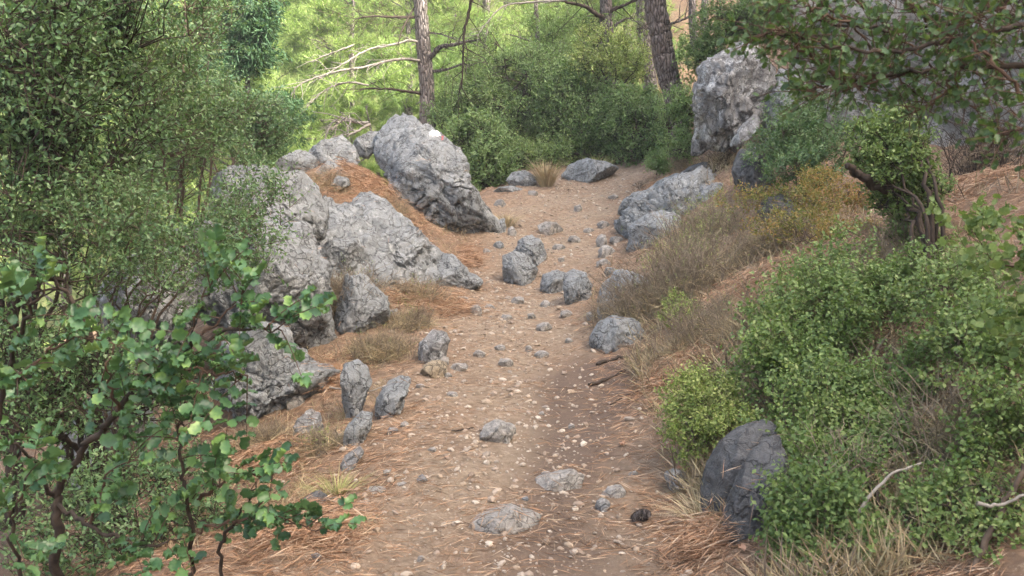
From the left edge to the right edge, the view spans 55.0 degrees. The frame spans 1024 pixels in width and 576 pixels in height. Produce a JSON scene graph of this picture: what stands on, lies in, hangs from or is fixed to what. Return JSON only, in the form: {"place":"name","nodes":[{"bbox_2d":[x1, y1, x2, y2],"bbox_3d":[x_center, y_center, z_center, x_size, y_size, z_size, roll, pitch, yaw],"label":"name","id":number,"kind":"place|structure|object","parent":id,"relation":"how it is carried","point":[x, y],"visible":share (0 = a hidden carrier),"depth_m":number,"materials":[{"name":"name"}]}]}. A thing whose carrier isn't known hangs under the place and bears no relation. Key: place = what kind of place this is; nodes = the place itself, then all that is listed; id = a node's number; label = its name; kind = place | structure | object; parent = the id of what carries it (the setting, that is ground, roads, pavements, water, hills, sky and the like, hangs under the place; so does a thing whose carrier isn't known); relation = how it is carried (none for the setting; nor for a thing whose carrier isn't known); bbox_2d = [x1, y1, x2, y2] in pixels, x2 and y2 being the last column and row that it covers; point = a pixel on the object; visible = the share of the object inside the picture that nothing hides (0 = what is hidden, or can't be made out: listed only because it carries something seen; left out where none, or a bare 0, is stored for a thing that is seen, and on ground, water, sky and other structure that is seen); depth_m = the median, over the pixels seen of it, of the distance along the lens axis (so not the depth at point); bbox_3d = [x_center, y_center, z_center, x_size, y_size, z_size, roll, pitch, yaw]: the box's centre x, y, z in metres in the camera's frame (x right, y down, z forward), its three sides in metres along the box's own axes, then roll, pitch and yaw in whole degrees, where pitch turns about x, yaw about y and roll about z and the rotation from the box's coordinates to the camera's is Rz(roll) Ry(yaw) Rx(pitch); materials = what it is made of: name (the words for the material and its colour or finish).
{"place":"outdoors","nodes":[
{"label":"outdoors","id":0,"kind":"place"},
{"bbox_2d":[0,0,1023,575],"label":"ground","id":1,"kind":"structure","parent":0,"point":[1014,562],"depth_m":6.08,"materials":[{"name":"brown soil"}]},
{"bbox_2d":[0,57,165,331],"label":"pine tree","id":2,"kind":"object","parent":1,"relation":"on","point":[62,292],"visible":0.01,"depth_m":22.79,"materials":[{"name":"green plant"}]},
{"bbox_2d":[0,198,223,546],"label":"evergreen shrub","id":3,"kind":"object","parent":1,"relation":"on","point":[49,390],"visible":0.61,"depth_m":4.29,"materials":[{"name":"green plant"}]},
{"bbox_2d":[0,0,227,529],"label":"evergreen tree","id":4,"kind":"object","parent":1,"relation":"on","point":[56,75],"visible":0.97,"depth_m":4.89,"materials":[{"name":"green plant"}]},
{"bbox_2d":[0,417,254,575],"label":"evergreen shrub","id":5,"kind":"object","parent":1,"relation":"on","point":[131,521],"visible":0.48,"depth_m":3.97,"materials":[{"name":"green plant"}]},
{"bbox_2d":[93,243,198,367],"bbox_3d":[-2.556,0.134,6.770,0.739,0.920,0.903,0,9,0],"label":"boulder","id":6,"kind":"object","parent":1,"relation":"on","point":[166,315],"visible":0.24,"depth_m":6.53,"materials":[{"name":"grey stone"}]},
{"bbox_2d":[6,135,314,499],"bbox_3d":[-1.782,0.177,5.200,1.695,1.950,1.262,-9,12,-44],"label":"evergreen shrub","id":7,"kind":"object","parent":1,"relation":"on","point":[149,224],"visible":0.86,"depth_m":4.91,"materials":[{"name":"green plant"}]},
{"bbox_2d":[0,223,366,575],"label":"carob tree","id":8,"kind":"object","parent":1,"relation":"on","point":[169,361],"visible":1,"depth_m":2.95,"materials":[{"name":"green plant"}]},
{"bbox_2d":[97,0,278,402],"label":"evergreen tree","id":9,"kind":"object","parent":1,"relation":"on","point":[197,116],"visible":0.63,"depth_m":6.63,"materials":[{"name":"green plant"}]},
{"bbox_2d":[99,64,308,218],"bbox_3d":[-2.574,-1.001,8.425,1.577,1.917,2.229,0,9,0],"label":"evergreen shrub","id":10,"kind":"object","parent":1,"relation":"on","point":[262,138],"visible":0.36,"depth_m":8.57,"materials":[{"name":"green plant"}]},
{"bbox_2d":[86,0,331,250],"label":"pine tree","id":11,"kind":"object","parent":1,"relation":"on","point":[298,91],"visible":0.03,"depth_m":18.79,"materials":[{"name":"green plant"}]},
{"bbox_2d":[11,206,468,575],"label":"dry outcrop grass","id":12,"kind":"structure","parent":1,"relation":"on","point":[298,477],"depth_m":5.05,"materials":[{"name":"brown plant"}]},
{"bbox_2d":[172,0,322,164],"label":"cypress tree","id":13,"kind":"object","parent":1,"relation":"on","point":[258,31],"visible":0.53,"depth_m":12.87,"materials":[{"name":"green plant"}]},
{"bbox_2d":[175,218,337,350],"bbox_3d":[-1.890,0.074,7.178,1.219,1.190,1.004,0,9,0],"label":"boulder","id":14,"kind":"object","parent":1,"relation":"on","point":[314,268],"visible":0.32,"depth_m":6.97,"materials":[{"name":"grey stone"}]},
{"bbox_2d":[207,163,328,240],"bbox_3d":[-1.990,-0.676,7.838,1.040,0.637,1.024,0,9,0],"label":"boulder","id":15,"kind":"object","parent":14,"relation":"on","point":[317,219],"visible":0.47,"depth_m":7.73,"materials":[{"name":"grey stone"}]},
{"bbox_2d":[206,408,319,465],"bbox_3d":[-1.350,0.854,5.390,0.615,0.432,0.513,4,10,24],"label":"dry brush","id":16,"kind":"object","parent":1,"relation":"on","point":[271,433],"visible":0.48,"depth_m":5.36,"materials":[{"name":"brown plant"}]},
{"bbox_2d":[209,321,340,422],"bbox_3d":[-1.547,0.612,6.317,0.855,0.834,0.720,0,9,0],"label":"boulder","id":17,"kind":"object","parent":1,"relation":"on","point":[280,369],"visible":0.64,"depth_m":6.08,"materials":[{"name":"grey stone"}]},
{"bbox_2d":[274,149,318,171],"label":"boulder","id":18,"kind":"object","parent":1,"relation":"on","point":[304,158],"visible":0.51,"depth_m":10.43,"materials":[{"name":"grey stone"}]},
{"bbox_2d":[266,416,365,466],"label":"dry brush","id":19,"kind":"object","parent":1,"relation":"on","point":[320,443],"visible":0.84,"depth_m":5.12,"materials":[{"name":"brown plant"}]},
{"bbox_2d":[204,0,437,185],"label":"pine tree","id":20,"kind":"object","parent":1,"relation":"on","point":[291,36],"visible":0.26,"depth_m":24.91,"materials":[{"name":"green plant"}]},
{"bbox_2d":[309,135,359,166],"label":"boulder","id":21,"kind":"object","parent":1,"relation":"on","point":[323,150],"visible":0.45,"depth_m":10.70,"materials":[{"name":"grey stone"}]},
{"bbox_2d":[273,0,437,180],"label":"pine tree","id":22,"kind":"object","parent":1,"relation":"on","point":[352,95],"visible":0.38,"depth_m":21.37,"materials":[{"name":"green plant"}]},
{"bbox_2d":[340,359,371,418],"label":"boulder","id":23,"kind":"object","parent":1,"relation":"on","point":[355,381],"visible":0.88,"depth_m":5.63,"materials":[{"name":"grey stone"}]},
{"bbox_2d":[343,411,372,446],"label":"boulder","id":24,"kind":"object","parent":1,"relation":"on","point":[357,430],"visible":0.91,"depth_m":5.12,"materials":[{"name":"grey stone"}]},
{"bbox_2d":[334,273,390,333],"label":"boulder","id":25,"kind":"object","parent":1,"relation":"on","point":[361,311],"visible":0.81,"depth_m":7.40,"materials":[{"name":"grey stone"}]},
{"bbox_2d":[340,97,387,179],"bbox_3d":[-2.478,-1.972,18.747,2.603,3.353,2.658,7,11,36],"label":"pine tree","id":26,"kind":"object","parent":1,"relation":"on","point":[359,110],"visible":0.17,"depth_m":18.55,"materials":[{"name":"green plant"}]},
{"bbox_2d":[329,252,399,319],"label":"dry brush","id":27,"kind":"object","parent":1,"relation":"on","point":[338,282],"visible":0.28,"depth_m":7.62,"materials":[{"name":"brown plant"}]},
{"bbox_2d":[317,195,439,290],"bbox_3d":[-1.677,0.242,8.546,2.278,2.028,1.486,0,9,0],"label":"boulder","id":28,"kind":"object","parent":1,"relation":"on","point":[346,220],"visible":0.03,"depth_m":8.51,"materials":[{"name":"grey stone"}]},
{"bbox_2d":[321,237,370,275],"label":"boulder","id":29,"kind":"object","parent":28,"relation":"on","point":[353,251],"visible":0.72,"depth_m":8.07,"materials":[{"name":"grey stone"}]},
{"bbox_2d":[326,322,450,367],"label":"dry brush","id":30,"kind":"object","parent":1,"relation":"on","point":[378,348],"visible":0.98,"depth_m":6.89,"materials":[{"name":"brown plant"}]},
{"bbox_2d":[375,375,410,418],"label":"boulder","id":31,"kind":"object","parent":1,"relation":"on","point":[391,396],"visible":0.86,"depth_m":5.57,"materials":[{"name":"grey stone"}]},
{"bbox_2d":[266,0,527,127],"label":"pine tree","id":32,"kind":"object","parent":1,"relation":"on","point":[426,55],"visible":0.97,"depth_m":17.01,"materials":[{"name":"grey plant"}]},
{"bbox_2d":[350,191,443,270],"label":"boulder","id":33,"kind":"object","parent":1,"relation":"on","point":[414,247],"visible":0.43,"depth_m":8.79,"materials":[{"name":"grey stone"}]},
{"bbox_2d":[303,0,515,183],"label":"pine tree","id":34,"kind":"object","parent":1,"relation":"on","point":[398,98],"visible":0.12,"depth_m":22.90,"materials":[{"name":"green plant"}]},
{"bbox_2d":[375,299,450,333],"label":"dry brush","id":35,"kind":"object","parent":1,"relation":"on","point":[411,320],"visible":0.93,"depth_m":7.54,"materials":[{"name":"brown plant"}]},
{"bbox_2d":[381,270,464,312],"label":"dry brush","id":36,"kind":"object","parent":1,"relation":"on","point":[406,287],"visible":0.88,"depth_m":8.13,"materials":[{"name":"brown plant"}]},
{"bbox_2d":[418,329,450,363],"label":"boulder","id":37,"kind":"object","parent":1,"relation":"on","point":[433,344],"visible":0.66,"depth_m":6.72,"materials":[{"name":"stone"}]},
{"bbox_2d":[373,113,502,233],"bbox_3d":[-0.820,-1.154,10.829,1.509,1.554,0.988,0,9,0],"label":"boulder","id":38,"kind":"object","parent":1,"relation":"on","point":[442,189],"visible":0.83,"depth_m":10.54,"materials":[{"name":"grey stone"}]},
{"bbox_2d":[359,0,528,66],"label":"pine tree","id":39,"kind":"object","parent":1,"relation":"on","point":[453,7],"visible":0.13,"depth_m":29.91,"materials":[{"name":"green plant"}]},
{"bbox_2d":[383,0,522,168],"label":"pine tree","id":40,"kind":"object","parent":1,"relation":"on","point":[414,101],"visible":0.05,"depth_m":24.32,"materials":[{"name":"green plant"}]},
{"bbox_2d":[436,253,482,289],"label":"boulder","id":41,"kind":"object","parent":1,"relation":"on","point":[453,268],"visible":0.77,"depth_m":8.75,"materials":[{"name":"grey stone"}]},
{"bbox_2d":[436,103,527,191],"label":"mastic bush","id":42,"kind":"object","parent":1,"relation":"on","point":[484,148],"visible":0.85,"depth_m":14.02,"materials":[{"name":"green plant"}]},
{"bbox_2d":[420,34,581,170],"bbox_3d":[-0.072,-3.109,17.400,3.060,2.741,3.096,0,9,0],"label":"mastic bush","id":43,"kind":"object","parent":1,"relation":"on","point":[486,93],"visible":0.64,"depth_m":16.88,"materials":[{"name":"green plant"}]},
{"bbox_2d":[12,130,1023,575],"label":"needle litter","id":44,"kind":"object","parent":1,"relation":"on","point":[542,519],"visible":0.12,"depth_m":4.30,"materials":[{"name":"brown plant"}]},
{"bbox_2d":[465,0,597,87],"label":"pine tree","id":45,"kind":"object","parent":1,"relation":"on","point":[536,8],"visible":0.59,"depth_m":19.20,"materials":[{"name":"green plant"}]},
{"bbox_2d":[448,0,641,143],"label":"mastic bush","id":46,"kind":"object","parent":1,"relation":"on","point":[545,26],"visible":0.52,"depth_m":18.88,"materials":[{"name":"green plant"}]},
{"bbox_2d":[503,125,628,170],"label":"mastic bush","id":47,"kind":"object","parent":1,"relation":"on","point":[544,152],"visible":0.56,"depth_m":15.54,"materials":[{"name":"green plant"}]},
{"bbox_2d":[562,269,592,304],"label":"boulder","id":48,"kind":"object","parent":1,"relation":"on","point":[576,284],"visible":0.82,"depth_m":8.22,"materials":[{"name":"grey stone"}]},
{"bbox_2d":[515,52,651,159],"bbox_3d":[1.214,-3.003,16.755,2.105,2.116,3.040,-5,10,-28],"label":"mastic bush","id":49,"kind":"object","parent":1,"relation":"on","point":[578,117],"visible":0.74,"depth_m":16.32,"materials":[{"name":"green plant"}]},
{"bbox_2d":[534,0,674,88],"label":"pine tree","id":50,"kind":"object","parent":1,"relation":"on","point":[607,10],"visible":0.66,"depth_m":17.87,"materials":[{"name":"green plant"}]},
{"bbox_2d":[190,148,1023,575],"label":"needle drifts","id":51,"kind":"object","parent":1,"relation":"on","point":[702,534],"visible":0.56,"depth_m":5.70,"materials":[{"name":"brown plant"}]},
{"bbox_2d":[561,19,653,90],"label":"mastic bush","id":52,"kind":"object","parent":1,"relation":"on","point":[625,59],"visible":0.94,"depth_m":16.10,"materials":[{"name":"green plant"}]},
{"bbox_2d":[506,0,715,120],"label":"pine tree","id":53,"kind":"object","parent":1,"relation":"on","point":[629,7],"visible":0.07,"depth_m":24.00,"materials":[{"name":"green plant"}]},
{"bbox_2d":[589,315,645,353],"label":"boulder","id":54,"kind":"object","parent":1,"relation":"on","point":[606,335],"visible":0.76,"depth_m":6.92,"materials":[{"name":"grey stone"}]},
{"bbox_2d":[588,68,670,166],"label":"mastic bush","id":55,"kind":"object","parent":1,"relation":"on","point":[625,114],"visible":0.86,"depth_m":15.32,"materials":[{"name":"green plant"}]},
{"bbox_2d":[571,253,694,329],"bbox_3d":[1.014,0.091,7.377,1.180,0.713,0.976,0,9,0],"label":"dry brush","id":56,"kind":"object","parent":1,"relation":"on","point":[620,309],"visible":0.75,"depth_m":7.25,"materials":[{"name":"brown plant"}]},
{"bbox_2d":[627,0,657,90],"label":"pine tree","id":57,"kind":"object","parent":1,"relation":"on","point":[653,74],"visible":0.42,"depth_m":19.86,"materials":[{"name":"grey plant"}]},
{"bbox_2d":[626,210,683,252],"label":"boulder","id":58,"kind":"object","parent":1,"relation":"on","point":[650,219],"visible":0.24,"depth_m":9.70,"materials":[{"name":"grey stone"}]},
{"bbox_2d":[613,165,716,238],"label":"boulder","id":59,"kind":"object","parent":1,"relation":"on","point":[679,187],"visible":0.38,"depth_m":10.23,"materials":[{"name":"grey stone"}]},
{"bbox_2d":[654,80,697,163],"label":"evergreen shrub","id":60,"kind":"object","parent":1,"relation":"on","point":[681,109],"visible":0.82,"depth_m":11.87,"materials":[{"name":"green plant"}]},
{"bbox_2d":[644,0,708,154],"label":"pine tree","id":61,"kind":"object","parent":1,"relation":"on","point":[659,23],"visible":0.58,"depth_m":13.14,"materials":[{"name":"brown plant"}]},
{"bbox_2d":[654,286,698,342],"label":"yellow green shrub","id":62,"kind":"object","parent":1,"relation":"on","point":[673,294],"visible":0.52,"depth_m":6.67,"materials":[{"name":"green plant"}]},
{"bbox_2d":[585,206,776,324],"bbox_3d":[1.271,-0.136,7.304,1.365,0.980,1.237,5,11,31],"label":"dry brush","id":63,"kind":"object","parent":1,"relation":"on","point":[696,266],"visible":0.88,"depth_m":7.17,"materials":[{"name":"brown plant"}]},
{"bbox_2d":[621,179,762,270],"bbox_3d":[1.672,-0.532,8.527,1.430,0.850,1.215,0,9,0],"label":"dry brush","id":64,"kind":"object","parent":1,"relation":"on","point":[716,225],"visible":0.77,"depth_m":8.44,"materials":[{"name":"brown plant"}]},
{"bbox_2d":[630,248,785,371],"bbox_3d":[1.256,0.158,6.108,1.118,0.832,0.927,0,9,0],"label":"dry brush","id":65,"kind":"object","parent":1,"relation":"on","point":[684,331],"visible":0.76,"depth_m":6.05,"materials":[{"name":"brown plant"}]},
{"bbox_2d":[653,355,766,469],"bbox_3d":[0.916,0.593,4.570,0.500,0.494,0.650,0,9,0],"label":"yellow green shrub","id":66,"kind":"object","parent":1,"relation":"on","point":[721,418],"visible":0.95,"depth_m":4.52,"materials":[{"name":"green plant"}]},
{"bbox_2d":[671,0,789,87],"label":"evergreen shrub","id":67,"kind":"object","parent":1,"relation":"on","point":[701,52],"visible":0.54,"depth_m":12.62,"materials":[{"name":"green plant"}]},
{"bbox_2d":[690,289,772,359],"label":"dry brush","id":68,"kind":"object","parent":1,"relation":"on","point":[731,325],"visible":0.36,"depth_m":5.77,"materials":[{"name":"brown plant"}]},
{"bbox_2d":[690,39,777,155],"bbox_3d":[2.492,-2.113,10.939,0.992,1.301,0.989,0,9,0],"label":"boulder","id":69,"kind":"object","parent":1,"relation":"on","point":[724,104],"visible":0.84,"depth_m":10.66,"materials":[{"name":"stone"}]},
{"bbox_2d":[700,419,776,515],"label":"boulder","id":70,"kind":"object","parent":1,"relation":"on","point":[729,451],"visible":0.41,"depth_m":3.95,"materials":[{"name":"stone"}]},
{"bbox_2d":[731,147,773,194],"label":"boulder","id":71,"kind":"object","parent":1,"relation":"on","point":[750,174],"visible":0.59,"depth_m":9.47,"materials":[{"name":"stone"}]},
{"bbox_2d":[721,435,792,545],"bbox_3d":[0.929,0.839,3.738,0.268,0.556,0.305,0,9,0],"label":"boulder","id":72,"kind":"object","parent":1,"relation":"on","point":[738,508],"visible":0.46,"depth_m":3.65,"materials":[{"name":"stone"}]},
{"bbox_2d":[710,194,833,283],"bbox_3d":[1.893,-0.315,7.258,1.056,0.759,0.882,0,9,0],"label":"dry brush","id":73,"kind":"object","parent":1,"relation":"on","point":[753,241],"visible":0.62,"depth_m":7.22,"materials":[{"name":"brown plant"}]},
{"bbox_2d":[737,90,823,170],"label":"turning shrub","id":74,"kind":"object","parent":1,"relation":"on","point":[756,150],"visible":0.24,"depth_m":9.22,"materials":[{"name":"green plant"}]},
{"bbox_2d":[758,68,824,148],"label":"boulder","id":75,"kind":"object","parent":1,"relation":"on","point":[779,101],"visible":0.11,"depth_m":10.68,"materials":[{"name":"grey stone"}]},
{"bbox_2d":[710,160,879,221],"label":"turning shrub","id":76,"kind":"object","parent":1,"relation":"on","point":[814,195],"visible":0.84,"depth_m":7.43,"materials":[{"name":"yellow plant"}]},
{"bbox_2d":[575,124,1023,575],"bbox_3d":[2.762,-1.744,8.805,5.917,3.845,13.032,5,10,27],"label":"dry bank grass","id":77,"kind":"structure","parent":1,"relation":"on","point":[882,563],"depth_m":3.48,"materials":[{"name":"beige plant"}]},
{"bbox_2d":[743,89,858,190],"bbox_3d":[2.659,-1.263,8.472,0.894,0.902,1.716,6,11,33],"label":"turning shrub","id":78,"kind":"object","parent":1,"relation":"on","point":[807,126],"visible":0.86,"depth_m":8.13,"materials":[{"name":"green plant"}]},
{"bbox_2d":[740,200,884,247],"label":"turning shrub","id":79,"kind":"object","parent":1,"relation":"on","point":[797,226],"visible":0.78,"depth_m":6.87,"materials":[{"name":"yellow plant"}]},
{"bbox_2d":[716,210,947,421],"bbox_3d":[1.546,0.147,4.826,1.417,1.035,0.904,-7,11,-38],"label":"thicket shrub","id":80,"kind":"object","parent":1,"relation":"on","point":[838,296],"visible":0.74,"depth_m":4.70,"materials":[{"name":"green plant"}]},
{"bbox_2d":[748,410,942,575],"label":"thicket shrub","id":81,"kind":"object","parent":1,"relation":"on","point":[815,499],"visible":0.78,"depth_m":3.31,"materials":[{"name":"green plant"}]},
{"bbox_2d":[737,324,964,482],"bbox_3d":[1.427,0.498,4.055,0.946,0.628,1.137,5,10,28],"label":"thicket shrub","id":82,"kind":"object","parent":1,"relation":"on","point":[835,400],"visible":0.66,"depth_m":4.00,"materials":[{"name":"green plant"}]},
{"bbox_2d":[767,405,949,519],"bbox_3d":[1.207,0.715,3.572,0.607,0.540,0.636,-8,12,-41],"label":"dry brush","id":83,"kind":"object","parent":1,"relation":"on","point":[860,466],"visible":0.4,"depth_m":3.52,"materials":[{"name":"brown plant"}]},
{"bbox_2d":[711,0,1023,180],"bbox_3d":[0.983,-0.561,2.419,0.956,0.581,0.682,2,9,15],"label":"overhanging tree","id":84,"kind":"object","parent":1,"relation":"on","point":[955,44],"visible":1,"depth_m":2.36,"materials":[{"name":"green plant"}]},
{"bbox_2d":[831,203,955,278],"bbox_3d":[2.167,-0.211,5.545,0.893,0.580,0.662,0,9,0],"label":"dry brush","id":85,"kind":"object","parent":1,"relation":"on","point":[885,248],"visible":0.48,"depth_m":5.50,"materials":[{"name":"brown plant"}]},
{"bbox_2d":[841,99,958,271],"bbox_3d":[2.145,-0.544,5.496,0.681,1.076,0.848,7,11,37],"label":"ivy clad tree","id":86,"kind":"object","parent":1,"relation":"on","point":[888,154],"visible":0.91,"depth_m":5.41,"materials":[{"name":"green plant"}]},
{"bbox_2d":[790,0,1023,156],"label":"cliff","id":87,"kind":"structure","parent":1,"relation":"on","point":[949,127],"depth_m":10.65,"materials":[{"name":"stone"}]},
{"bbox_2d":[793,417,1023,564],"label":"thicket shrub","id":88,"kind":"object","parent":1,"relation":"on","point":[955,477],"visible":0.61,"depth_m":3.10,"materials":[{"name":"green plant"}]},
{"bbox_2d":[851,361,1022,479],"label":"dry brush","id":89,"kind":"object","parent":1,"relation":"on","point":[937,424],"visible":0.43,"depth_m":3.49,"materials":[{"name":"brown plant"}]},
{"bbox_2d":[869,231,1023,504],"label":"thicket shrub","id":90,"kind":"object","parent":1,"relation":"on","point":[963,316],"visible":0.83,"depth_m":3.51,"materials":[{"name":"green plant"}]},
{"bbox_2d":[923,190,1023,363],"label":"leafy shrub","id":91,"kind":"object","parent":1,"relation":"on","point":[979,220],"visible":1,"depth_m":2.75,"materials":[{"name":"green plant"}]},
{"bbox_2d":[928,104,1023,184],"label":"dry brush","id":92,"kind":"object","parent":1,"relation":"on","point":[963,163],"visible":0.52,"depth_m":6.79,"materials":[{"name":"brown plant"}]},
{"bbox_2d":[966,461,1023,575],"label":"dead branch","id":93,"kind":"object","parent":1,"relation":"on","point":[985,539],"visible":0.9,"depth_m":2.93,"materials":[{"name":"brown wood"}]},
{"bbox_2d":[294,139,760,575],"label":"path","id":94,"kind":"structure","parent":0,"point":[615,566],"depth_m":5.08,"materials":[{"name":"brown soil"}]},
{"bbox_2d":[479,419,515,443],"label":"boulder","id":95,"kind":"object","parent":94,"relation":"on","point":[498,430],"visible":0.91,"depth_m":5.11,"materials":[{"name":"stone"}]},
{"bbox_2d":[469,503,540,535],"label":"boulder","id":96,"kind":"object","parent":94,"relation":"on","point":[509,521],"visible":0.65,"depth_m":4.00,"materials":[{"name":"stone"}]},
{"bbox_2d":[502,251,537,285],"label":"boulder","id":97,"kind":"object","parent":94,"relation":"on","point":[520,268],"visible":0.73,"depth_m":9.26,"materials":[{"name":"grey stone"}]},
{"bbox_2d":[513,235,546,265],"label":"boulder","id":98,"kind":"object","parent":94,"relation":"on","point":[532,247],"visible":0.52,"depth_m":9.88,"materials":[{"name":"grey stone"}]},
{"bbox_2d":[519,157,569,186],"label":"grass tuft","id":99,"kind":"object","parent":94,"relation":"on","point":[545,177],"visible":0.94,"depth_m":13.46,"materials":[{"name":"beige plant"}]},
{"bbox_2d":[535,468,583,491],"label":"boulder","id":100,"kind":"object","parent":94,"relation":"on","point":[566,480],"visible":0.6,"depth_m":4.55,"materials":[{"name":"stone"}]},
{"bbox_2d":[561,158,618,182],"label":"boulder","id":101,"kind":"object","parent":94,"relation":"on","point":[587,170],"visible":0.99,"depth_m":13.97,"materials":[{"name":"grey stone"}]},
{"bbox_2d":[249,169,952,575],"bbox_3d":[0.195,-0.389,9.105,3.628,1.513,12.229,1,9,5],"label":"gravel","id":102,"kind":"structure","parent":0,"point":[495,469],"depth_m":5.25,"materials":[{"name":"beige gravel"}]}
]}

